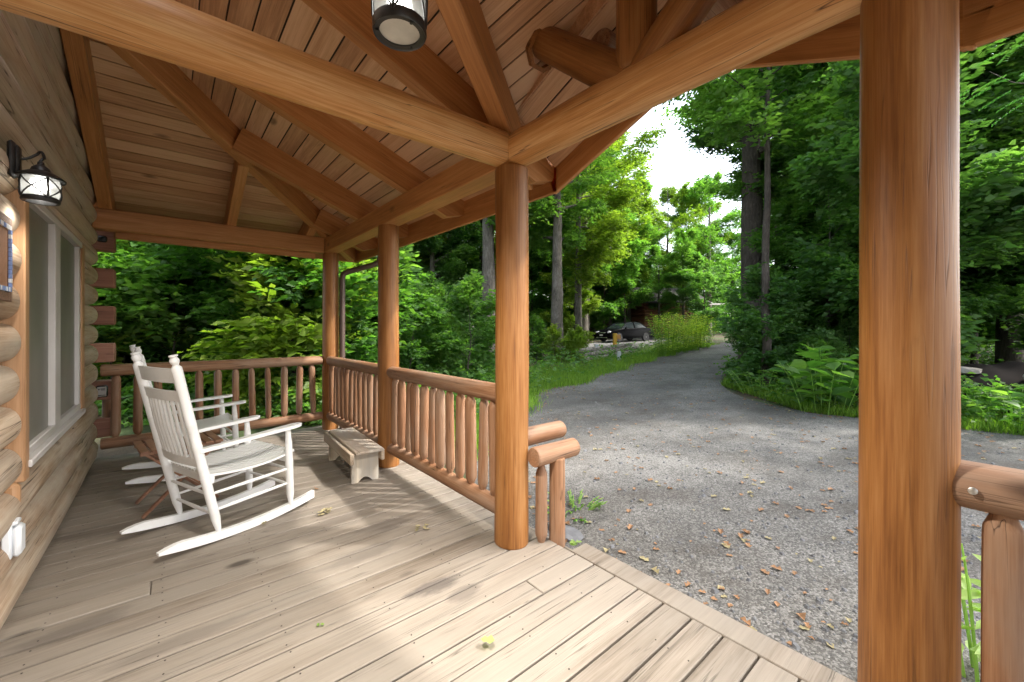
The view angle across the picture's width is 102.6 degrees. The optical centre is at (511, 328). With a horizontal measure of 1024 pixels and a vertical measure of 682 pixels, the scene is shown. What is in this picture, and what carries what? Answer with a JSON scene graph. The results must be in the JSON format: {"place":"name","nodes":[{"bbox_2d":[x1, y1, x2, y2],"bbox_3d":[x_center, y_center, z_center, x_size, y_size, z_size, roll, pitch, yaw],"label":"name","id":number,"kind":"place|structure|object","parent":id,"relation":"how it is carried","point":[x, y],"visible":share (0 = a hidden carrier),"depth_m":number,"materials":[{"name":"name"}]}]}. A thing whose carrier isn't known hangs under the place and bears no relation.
{"place":"outdoors","nodes":[
{"label":"outdoors","id":0,"kind":"place"},
{"bbox_2d":[0,426,804,681],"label":"deck","id":1,"kind":"structure","parent":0,"point":[372,580],"depth_m":1.96,"materials":[{"name":"wood"}]},
{"bbox_2d":[0,9,115,629],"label":"log cabin","id":2,"kind":"object","parent":1,"relation":"on","point":[53,426],"visible":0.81,"depth_m":2.34,"materials":[{"name":"brown wood"}]},
{"bbox_2d":[0,211,12,301],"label":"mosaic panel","id":3,"kind":"object","parent":2,"relation":"attached to","point":[6,259],"visible":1,"depth_m":1.65,"materials":[{"name":"glass"}]},
{"bbox_2d":[0,517,24,558],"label":"outlet cover","id":4,"kind":"object","parent":2,"relation":"attached to","point":[12,542],"visible":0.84,"depth_m":1.79,"materials":[{"name":"white plastic"}]},
{"bbox_2d":[7,140,66,205],"bbox_3d":[-2.109,-0.685,1.827,0.172,0.246,0.159,0,0,-40],"label":"wall lantern","id":5,"kind":"object","parent":2,"relation":"attached to","point":[39,183],"depth_m":1.79,"materials":[{"name":"black metal"}]},
{"bbox_2d":[0,187,85,501],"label":"window","id":6,"kind":"structure","parent":2,"relation":"in","point":[49,320],"depth_m":2.36,"materials":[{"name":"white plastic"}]},
{"bbox_2d":[0,0,1023,262],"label":"porch roof","id":7,"kind":"structure","parent":2,"relation":"attached to","point":[306,128],"depth_m":2.37,"materials":[{"name":"wood"}]},
{"bbox_2d":[339,256,377,428],"bbox_3d":[-1.939,0.206,5.320,0.586,2.388,0.127,0,0,4],"label":"downspout","id":8,"kind":"object","parent":7,"relation":"attached to","point":[344,273],"visible":0.66,"depth_m":5.29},
{"bbox_2d":[371,0,427,51],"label":"pendant lantern","id":9,"kind":"object","parent":7,"relation":"hanging from","point":[399,25],"visible":1,"depth_m":1.23,"materials":[{"name":"metal"}]},
{"bbox_2d":[133,430,222,518],"bbox_3d":[-2.493,1.066,3.064,0.420,0.457,0.468,0,0,42],"label":"folding table","id":10,"kind":"object","parent":1,"relation":"on","point":[143,450],"visible":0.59,"depth_m":3.01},
{"bbox_2d":[122,345,245,483],"bbox_3d":[-2.947,0.722,3.789,0.592,1.151,0.935,0,0,44],"label":"rocking chair","id":11,"kind":"object","parent":1,"relation":"on","point":[222,416],"visible":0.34,"depth_m":3.79,"materials":[{"name":"white paint"}]},
{"bbox_2d":[120,352,313,555],"bbox_3d":[-1.929,0.722,2.772,0.592,1.151,0.935,0,0,29],"label":"rocking chair","id":12,"kind":"object","parent":1,"relation":"on","point":[246,457],"visible":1,"depth_m":2.58,"materials":[{"name":"white paint"}]},
{"bbox_2d":[322,252,338,429],"bbox_3d":[-2.359,0.165,5.332,0.200,2.270,0.202,0,0,7],"label":"porch post","id":13,"kind":"object","parent":1,"relation":"on","point":[330,316],"visible":0.79,"depth_m":5.25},
{"bbox_2d":[100,356,322,449],"bbox_3d":[-3.222,0.767,4.634,2.020,0.827,0.116,0,0,-40],"label":"porch railing","id":14,"kind":"object","parent":13,"relation":"attached to","point":[115,371],"visible":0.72,"depth_m":4.62,"materials":[{"name":"wood"}]},
{"bbox_2d":[326,356,377,443],"bbox_3d":[-1.778,0.767,4.611,0.115,0.826,1.710,0,0,-41],"label":"porch railing","id":15,"kind":"object","parent":13,"relation":"attached to","point":[353,396],"visible":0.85,"depth_m":4.53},
{"bbox_2d":[324,427,384,483],"bbox_3d":[-1.482,1.163,3.796,0.286,0.275,0.920,0,0,-37],"label":"bench","id":16,"kind":"object","parent":1,"relation":"on","point":[359,453],"visible":1,"depth_m":3.54,"materials":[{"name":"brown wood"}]},
{"bbox_2d":[378,224,399,467],"bbox_3d":[-1.177,0.165,3.908,0.204,2.270,0.202,0,0,-6],"label":"porch post","id":17,"kind":"object","parent":1,"relation":"on","point":[388,295],"visible":0.81,"depth_m":3.82,"materials":[{"name":"wood"}]},
{"bbox_2d":[494,163,528,549],"bbox_3d":[0.000,0.165,2.506,0.212,2.270,0.211,0,0,38],"label":"porch post","id":18,"kind":"object","parent":1,"relation":"on","point":[511,512],"visible":0.99,"depth_m":2.42,"materials":[{"name":"wood"}]},
{"bbox_2d":[386,366,494,512],"bbox_3d":[-0.592,0.766,3.211,0.116,0.828,1.680,0,0,-40],"label":"porch railing","id":19,"kind":"object","parent":18,"relation":"attached to","point":[422,427],"visible":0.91,"depth_m":3.04,"materials":[{"name":"wood"}]},
{"bbox_2d":[857,0,960,681],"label":"porch post","id":20,"kind":"object","parent":1,"relation":"on","point":[909,550],"visible":1,"depth_m":1.09,"materials":[{"name":"wood"}]},
{"bbox_2d":[952,460,1023,681],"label":"porch railing","id":21,"kind":"object","parent":20,"relation":"attached to","point":[996,492],"visible":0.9,"depth_m":1.01,"materials":[{"name":"wood"}]},
{"bbox_2d":[94,326,1017,478],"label":"ground","id":22,"kind":"structure","parent":0,"point":[716,337],"depth_m":6.84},
{"bbox_2d":[90,263,175,410],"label":"sapling","id":23,"kind":"object","parent":22,"relation":"on","point":[120,324],"visible":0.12,"depth_m":6.71,"materials":[{"name":"green plant"}]},
{"bbox_2d":[92,240,194,411],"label":"sapling","id":24,"kind":"object","parent":22,"relation":"on","point":[121,358],"visible":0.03,"depth_m":7.10,"materials":[{"name":"green plant"}]},
{"bbox_2d":[92,240,227,418],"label":"sapling","id":25,"kind":"object","parent":22,"relation":"on","point":[142,290],"visible":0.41,"depth_m":6.66,"materials":[{"name":"green plant"}]},
{"bbox_2d":[89,239,231,381],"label":"leafy tree","id":26,"kind":"object","parent":22,"relation":"on","point":[206,288],"visible":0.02,"depth_m":7.32,"materials":[{"name":"green plant"}]},
{"bbox_2d":[99,242,242,362],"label":"sapling","id":27,"kind":"object","parent":22,"relation":"on","point":[183,347],"visible":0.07,"depth_m":7.54,"materials":[{"name":"green plant"}]},
{"bbox_2d":[130,242,308,375],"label":"leafy tree","id":28,"kind":"object","parent":22,"relation":"on","point":[168,251],"visible":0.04,"depth_m":6.85,"materials":[{"name":"green plant"}]},
{"bbox_2d":[185,261,309,412],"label":"sapling","id":29,"kind":"object","parent":22,"relation":"on","point":[228,308],"visible":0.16,"depth_m":6.86,"materials":[{"name":"green plant"}]},
{"bbox_2d":[177,250,377,425],"bbox_3d":[-3.759,-0.177,6.939,2.953,4.453,2.970,0,0,28],"label":"sapling","id":30,"kind":"object","parent":22,"relation":"on","point":[264,343],"visible":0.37,"depth_m":6.26,"materials":[{"name":"green plant"}]},
{"bbox_2d":[219,246,414,356],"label":"leafy tree","id":31,"kind":"object","parent":22,"relation":"on","point":[357,326],"visible":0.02,"depth_m":7.46,"materials":[{"name":"green plant"}]},
{"bbox_2d":[262,258,377,395],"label":"sapling","id":32,"kind":"object","parent":22,"relation":"on","point":[290,370],"visible":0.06,"depth_m":7.30,"materials":[{"name":"green plant"}]},
{"bbox_2d":[246,255,416,413],"bbox_3d":[-3.111,-0.372,7.389,2.550,4.681,3.301,0,0,-5],"label":"sapling","id":33,"kind":"object","parent":22,"relation":"on","point":[358,348],"visible":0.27,"depth_m":6.64,"materials":[{"name":"green plant"}]},
{"bbox_2d":[277,243,445,368],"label":"sapling","id":34,"kind":"object","parent":22,"relation":"on","point":[418,315],"visible":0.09,"depth_m":8.42,"materials":[{"name":"green plant"}]},
{"bbox_2d":[399,282,447,371],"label":"sapling","id":35,"kind":"object","parent":22,"relation":"on","point":[411,347],"visible":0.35,"depth_m":9.09,"materials":[{"name":"green plant"}]},
{"bbox_2d":[401,293,452,374],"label":"sapling","id":36,"kind":"object","parent":22,"relation":"on","point":[436,356],"visible":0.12,"depth_m":10.36,"materials":[{"name":"green plant"}]},
{"bbox_2d":[413,271,461,364],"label":"sapling","id":37,"kind":"object","parent":22,"relation":"on","point":[430,279],"visible":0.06,"depth_m":12.34,"materials":[{"name":"green plant"}]},
{"bbox_2d":[410,225,476,289],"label":"tall tree","id":38,"kind":"object","parent":22,"relation":"on","point":[448,265],"visible":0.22,"depth_m":22.65,"materials":[{"name":"green plant"}]},
{"bbox_2d":[426,282,474,371],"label":"sapling","id":39,"kind":"object","parent":22,"relation":"on","point":[440,290],"visible":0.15,"depth_m":11.70,"materials":[{"name":"green plant"}]},
{"bbox_2d":[436,221,482,290],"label":"tall tree","id":40,"kind":"object","parent":22,"relation":"on","point":[474,237],"visible":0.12,"depth_m":23.92,"materials":[{"name":"green plant"}]},
{"bbox_2d":[427,269,495,382],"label":"sapling","id":41,"kind":"object","parent":22,"relation":"on","point":[464,298],"visible":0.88,"depth_m":9.73,"materials":[{"name":"green plant"}]},
{"bbox_2d":[448,296,494,370],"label":"sapling","id":42,"kind":"object","parent":22,"relation":"on","point":[490,342],"visible":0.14,"depth_m":12.55,"materials":[{"name":"green plant"}]},
{"bbox_2d":[481,195,567,353],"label":"tall tree","id":43,"kind":"object","parent":22,"relation":"on","point":[541,209],"visible":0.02,"depth_m":16.78,"materials":[{"name":"grey plant"}]},
{"bbox_2d":[529,314,549,359],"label":"sapling","id":44,"kind":"object","parent":22,"relation":"on","point":[537,324],"visible":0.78,"depth_m":16.59,"materials":[{"name":"green plant"}]},
{"bbox_2d":[529,252,569,335],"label":"leafy tree","id":45,"kind":"object","parent":22,"relation":"on","point":[545,290],"visible":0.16,"depth_m":33.19,"materials":[{"name":"green plant"}]},
{"bbox_2d":[529,243,573,328],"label":"leafy tree","id":46,"kind":"object","parent":22,"relation":"on","point":[539,303],"visible":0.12,"depth_m":33.96,"materials":[{"name":"green plant"}]},
{"bbox_2d":[539,323,565,361],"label":"sapling","id":47,"kind":"object","parent":22,"relation":"on","point":[554,333],"visible":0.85,"depth_m":15.91,"materials":[{"name":"green plant"}]},
{"bbox_2d":[94,339,1023,427],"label":"undergrowth","id":48,"kind":"object","parent":22,"relation":"on","point":[970,391],"visible":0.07,"depth_m":7.11,"materials":[{"name":"green plant"}]},
{"bbox_2d":[528,171,590,269],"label":"tall tree","id":49,"kind":"object","parent":22,"relation":"on","point":[538,256],"visible":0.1,"depth_m":26.57,"materials":[{"name":"green plant"}]},
{"bbox_2d":[538,248,606,334],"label":"leafy tree","id":50,"kind":"object","parent":22,"relation":"on","point":[589,306],"visible":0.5,"depth_m":24.91,"materials":[{"name":"green plant"}]},
{"bbox_2d":[561,328,587,363],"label":"sapling","id":51,"kind":"object","parent":22,"relation":"on","point":[572,343],"visible":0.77,"depth_m":15.13,"materials":[{"name":"green plant"}]},
{"bbox_2d":[528,147,628,358],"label":"tall tree","id":52,"kind":"object","parent":22,"relation":"on","point":[556,242],"visible":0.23,"depth_m":18.00,"materials":[{"name":"green plant"}]},
{"bbox_2d":[413,210,773,335],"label":"distant woods","id":53,"kind":"object","parent":22,"relation":"on","point":[716,324],"visible":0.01,"depth_m":41.25,"materials":[{"name":"green plant"}]},
{"bbox_2d":[530,118,672,328],"bbox_3d":[3.815,-6.372,21.950,8.238,15.959,6.541,0,0,-33],"label":"tall tree","id":54,"kind":"object","parent":22,"relation":"on","point":[602,244],"visible":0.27,"depth_m":21.75,"materials":[{"name":"green plant"}]},
{"bbox_2d":[566,258,636,331],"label":"leafy tree","id":55,"kind":"object","parent":22,"relation":"on","point":[597,318],"visible":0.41,"depth_m":31.55,"materials":[{"name":"green plant"}]},
{"bbox_2d":[549,148,658,343],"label":"tall tree","id":56,"kind":"object","parent":22,"relation":"on","point":[617,254],"visible":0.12,"depth_m":24.72,"materials":[{"name":"green plant"}]},
{"bbox_2d":[578,343,637,359],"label":"stone wall","id":57,"kind":"structure","parent":22,"relation":"on","point":[618,348],"depth_m":17.21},
{"bbox_2d":[563,130,656,328],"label":"tall tree","id":58,"kind":"object","parent":22,"relation":"on","point":[635,209],"visible":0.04,"depth_m":34.24,"materials":[{"name":"green plant"}]},
{"bbox_2d":[590,210,649,326],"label":"tall tree","id":59,"kind":"object","parent":22,"relation":"on","point":[616,295],"visible":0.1,"depth_m":32.99,"materials":[{"name":"green plant"}]},
{"bbox_2d":[599,231,654,338],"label":"leafy tree","id":60,"kind":"object","parent":22,"relation":"on","point":[638,297],"visible":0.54,"depth_m":31.43,"materials":[{"name":"green plant"}]},
{"bbox_2d":[616,170,669,321],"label":"tall tree","id":61,"kind":"object","parent":22,"relation":"on","point":[655,233],"visible":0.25,"depth_m":34.70,"materials":[{"name":"green plant"}]},
{"bbox_2d":[621,194,666,286],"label":"tall tree","id":62,"kind":"object","parent":22,"relation":"on","point":[652,201],"visible":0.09,"depth_m":36.26,"materials":[{"name":"green plant"}]},
{"bbox_2d":[638,244,679,337],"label":"tall tree","id":63,"kind":"object","parent":22,"relation":"on","point":[653,249],"visible":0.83,"depth_m":32.87,"materials":[{"name":"green plant"}]},
{"bbox_2d":[646,312,685,355],"bbox_3d":[6.864,0.262,18.246,1.910,1.918,1.662,0,0,14],"label":"goldenrod clump","id":64,"kind":"object","parent":22,"relation":"on","point":[666,340],"visible":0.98,"depth_m":18.07,"materials":[{"name":"green plant"}]},
{"bbox_2d":[321,342,1023,460],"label":"grass","id":65,"kind":"structure","parent":22,"relation":"on","point":[575,378],"depth_m":9.29,"materials":[{"name":"plant"}]},
{"bbox_2d":[638,181,707,335],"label":"tall tree","id":66,"kind":"object","parent":22,"relation":"on","point":[666,194],"visible":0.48,"depth_m":37.08,"materials":[{"name":"green plant"}]},
{"bbox_2d":[623,287,724,333],"bbox_3d":[13.839,-1.556,36.386,7.700,4.045,5.200,0,0,-12],"label":"cabin","id":67,"kind":"object","parent":22,"relation":"on","point":[639,314],"visible":0.17,"depth_m":34.25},
{"bbox_2d":[651,227,698,338],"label":"tall tree","id":68,"kind":"object","parent":22,"relation":"on","point":[684,246],"visible":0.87,"depth_m":31.83,"materials":[{"name":"green plant"}]},
{"bbox_2d":[661,311,697,352],"bbox_3d":[7.943,0.165,19.564,1.792,2.004,1.902,0,0,12],"label":"goldenrod clump","id":69,"kind":"object","parent":22,"relation":"on","point":[687,330],"visible":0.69,"depth_m":19.45,"materials":[{"name":"green plant"}]},
{"bbox_2d":[674,313,711,349],"bbox_3d":[9.235,0.176,20.735,1.899,1.893,1.670,0,0,-40],"label":"goldenrod clump","id":70,"kind":"object","parent":22,"relation":"on","point":[699,333],"visible":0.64,"depth_m":20.52,"materials":[{"name":"green plant"}]},
{"bbox_2d":[659,189,731,331],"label":"tall tree","id":71,"kind":"object","parent":22,"relation":"on","point":[718,205],"visible":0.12,"depth_m":40.42,"materials":[{"name":"green plant"}]},
{"bbox_2d":[672,250,729,330],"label":"leafy tree","id":72,"kind":"object","parent":22,"relation":"on","point":[695,263],"visible":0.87,"depth_m":31.56,"materials":[{"name":"green plant"}]},
{"bbox_2d":[670,167,740,335],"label":"tall tree","id":73,"kind":"object","parent":22,"relation":"on","point":[725,220],"visible":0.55,"depth_m":36.76,"materials":[{"name":"green plant"}]},
{"bbox_2d":[715,230,740,327],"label":"tall tree","id":74,"kind":"object","parent":22,"relation":"on","point":[733,239],"visible":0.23,"depth_m":44.53,"materials":[{"name":"green plant"}]},
{"bbox_2d":[652,64,813,360],"bbox_3d":[7.852,-7.263,13.017,7.127,18.043,6.068,0,0,-31],"label":"tree","id":75,"kind":"object","parent":22,"relation":"on","point":[752,210],"visible":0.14,"depth_m":13.30,"materials":[{"name":"green plant"}]},
{"bbox_2d":[659,65,816,303],"bbox_3d":[12.801,-7.932,19.831,9.366,19.148,10.038,0,0,-13],"label":"tall tree","id":76,"kind":"object","parent":22,"relation":"on","point":[712,189],"visible":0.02,"depth_m":21.18,"materials":[{"name":"green plant"}]},
{"bbox_2d":[718,312,761,374],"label":"sapling","id":77,"kind":"object","parent":22,"relation":"on","point":[736,345],"visible":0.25,"depth_m":11.07,"materials":[{"name":"green plant"}]},
{"bbox_2d":[723,369,788,394],"bbox_3d":[5.476,1.169,8.983,1.270,0.553,1.362,0,0,-40],"label":"weed clump","id":78,"kind":"object","parent":22,"relation":"on","point":[758,381],"visible":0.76,"depth_m":9.02,"materials":[{"name":"green plant"}]},
{"bbox_2d":[676,62,856,384],"bbox_3d":[5.973,-3.972,9.578,5.503,11.717,5.749,0,0,14],"label":"overhanging tree","id":79,"kind":"object","parent":22,"relation":"on","point":[718,113],"visible":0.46,"depth_m":9.31,"materials":[{"name":"green plant"}]},
{"bbox_2d":[711,262,821,387],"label":"sapling","id":80,"kind":"object","parent":22,"relation":"on","point":[778,294],"visible":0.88,"depth_m":9.36,"materials":[{"name":"green plant"}]},
{"bbox_2d":[749,306,813,386],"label":"sapling","id":81,"kind":"object","parent":22,"relation":"on","point":[778,342],"visible":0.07,"depth_m":9.91,"materials":[{"name":"green plant"}]},
{"bbox_2d":[738,178,858,369],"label":"leafy tree","id":82,"kind":"object","parent":22,"relation":"on","point":[780,245],"visible":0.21,"depth_m":10.53,"materials":[{"name":"green plant"}]},
{"bbox_2d":[749,181,858,322],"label":"leafy tree","id":83,"kind":"object","parent":22,"relation":"on","point":[790,229],"visible":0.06,"depth_m":11.54,"materials":[{"name":"green plant"}]},
{"bbox_2d":[767,343,858,414],"bbox_3d":[5.626,0.871,7.260,2.117,1.205,1.711,0,0,-40],"label":"burdock plant","id":84,"kind":"object","parent":22,"relation":"on","point":[797,368],"visible":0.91,"depth_m":7.12,"materials":[{"name":"green plant"}]},
{"bbox_2d":[685,61,968,272],"bbox_3d":[8.925,-5.411,12.294,5.862,14.302,7.383,0,0,-43],"label":"tall tree","id":85,"kind":"object","parent":22,"relation":"on","point":[776,182],"visible":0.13,"depth_m":12.33,"materials":[{"name":"green plant"}]},
{"bbox_2d":[799,325,858,394],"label":"sapling","id":86,"kind":"object","parent":22,"relation":"on","point":[829,340],"visible":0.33,"depth_m":8.99,"materials":[{"name":"green plant"}]},
{"bbox_2d":[815,294,858,370],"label":"sapling","id":87,"kind":"object","parent":22,"relation":"on","point":[823,301],"visible":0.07,"depth_m":10.84,"materials":[{"name":"green plant"}]},
{"bbox_2d":[818,313,858,381],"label":"sapling","id":88,"kind":"object","parent":22,"relation":"on","point":[850,326],"visible":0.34,"depth_m":9.81,"materials":[{"name":"green plant"}]},
{"bbox_2d":[764,42,1023,260],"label":"tall tree","id":89,"kind":"object","parent":22,"relation":"on","point":[1006,129],"visible":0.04,"depth_m":9.53,"materials":[{"name":"green plant"}]},
{"bbox_2d":[778,33,1023,361],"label":"leafy tree","id":90,"kind":"object","parent":22,"relation":"on","point":[990,196],"visible":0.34,"depth_m":7.58,"materials":[{"name":"green plant"}]},
{"bbox_2d":[796,60,1023,298],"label":"leafy tree","id":91,"kind":"object","parent":22,"relation":"on","point":[980,278],"visible":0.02,"depth_m":9.68,"materials":[{"name":"green plant"}]},
{"bbox_2d":[813,183,1017,349],"bbox_3d":[9.674,-1.566,10.539,3.362,6.494,4.547,0,0,14],"label":"leafy tree","id":92,"kind":"object","parent":22,"relation":"on","point":[985,307],"visible":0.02,"depth_m":8.89,"materials":[{"name":"green plant"}]},
{"bbox_2d":[813,31,1023,362],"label":"tall tree","id":93,"kind":"object","parent":22,"relation":"on","point":[1004,352],"depth_m":9.84,"materials":[{"name":"green plant"}]},
{"bbox_2d":[853,361,1023,418],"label":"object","id":94,"kind":"structure","parent":22,"relation":"on","point":[1009,372],"depth_m":7.13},
{"bbox_2d":[960,61,1023,361],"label":"leafy tree","id":95,"kind":"object","parent":22,"relation":"on","point":[998,145],"visible":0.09,"depth_m":8.91,"materials":[{"name":"green plant"}]},
{"bbox_2d":[960,260,1023,363],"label":"leafy tree","id":96,"kind":"object","parent":22,"relation":"on","point":[993,291],"visible":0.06,"depth_m":9.53,"materials":[{"name":"green plant"}]},
{"bbox_2d":[960,45,1023,213],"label":"locust tree","id":97,"kind":"object","parent":22,"relation":"on","point":[1005,79],"visible":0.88,"depth_m":5.04,"materials":[{"name":"green plant"}]},
{"bbox_2d":[961,375,1023,433],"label":"weed clump","id":98,"kind":"object","parent":22,"relation":"on","point":[1017,413],"visible":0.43,"depth_m":5.82,"materials":[{"name":"green plant"}]},
{"bbox_2d":[963,34,1023,278],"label":"tall tree","id":99,"kind":"object","parent":22,"relation":"on","point":[1018,257],"visible":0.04,"depth_m":8.82,"materials":[{"name":"green plant"}]},
{"bbox_2d":[565,337,664,351],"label":"road","id":100,"kind":"structure","parent":0,"point":[623,341],"depth_m":27.79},
{"bbox_2d":[594,322,654,341],"bbox_3d":[7.969,0.229,29.007,4.389,1.382,1.858,0,0,-30],"label":"parked car","id":101,"kind":"object","parent":100,"relation":"on","point":[629,330],"visible":0.85,"depth_m":28.41,"materials":[{"name":"black paint"}]},
{"bbox_2d":[475,341,1023,681],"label":"driveway","id":102,"kind":"structure","parent":0,"point":[755,598],"depth_m":3.76,"materials":[{"name":"gravel"}]},
{"bbox_2d":[547,489,606,522],"bbox_3d":[0.492,1.456,3.373,0.507,0.096,0.640,0,0,35],"label":"weed clump","id":103,"kind":"object","parent":102,"relation":"on","point":[593,506],"visible":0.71,"depth_m":3.36,"materials":[{"name":"green plant"}]},
{"bbox_2d":[317,345,1023,647],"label":"fallen leaves","id":104,"kind":"object","parent":102,"relation":"on","point":[807,626],"depth_m":3.05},
{"bbox_2d":[528,526,854,681],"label":"deck edge","id":105,"kind":"object","parent":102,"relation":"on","point":[799,666],"visible":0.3,"depth_m":1.82,"materials":[{"name":"wood"}]},
{"bbox_2d":[528,421,579,547],"bbox_3d":[0.218,1.064,2.595,0.430,0.872,0.267,0,0,-40],"label":"step railing","id":106,"kind":"object","parent":105,"relation":"on","point":[554,455],"visible":0.81,"depth_m":2.50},
{"bbox_2d":[961,543,980,681],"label":"clump","id":107,"kind":"object","parent":102,"relation":"on","point":[968,593],"visible":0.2,"depth_m":1.73,"materials":[{"name":"green plant"}]},
{"bbox_2d":[542,45,996,313],"label":"sky","id":108,"kind":"structure","parent":0,"point":[677,166],"materials":[{"name":"white"}]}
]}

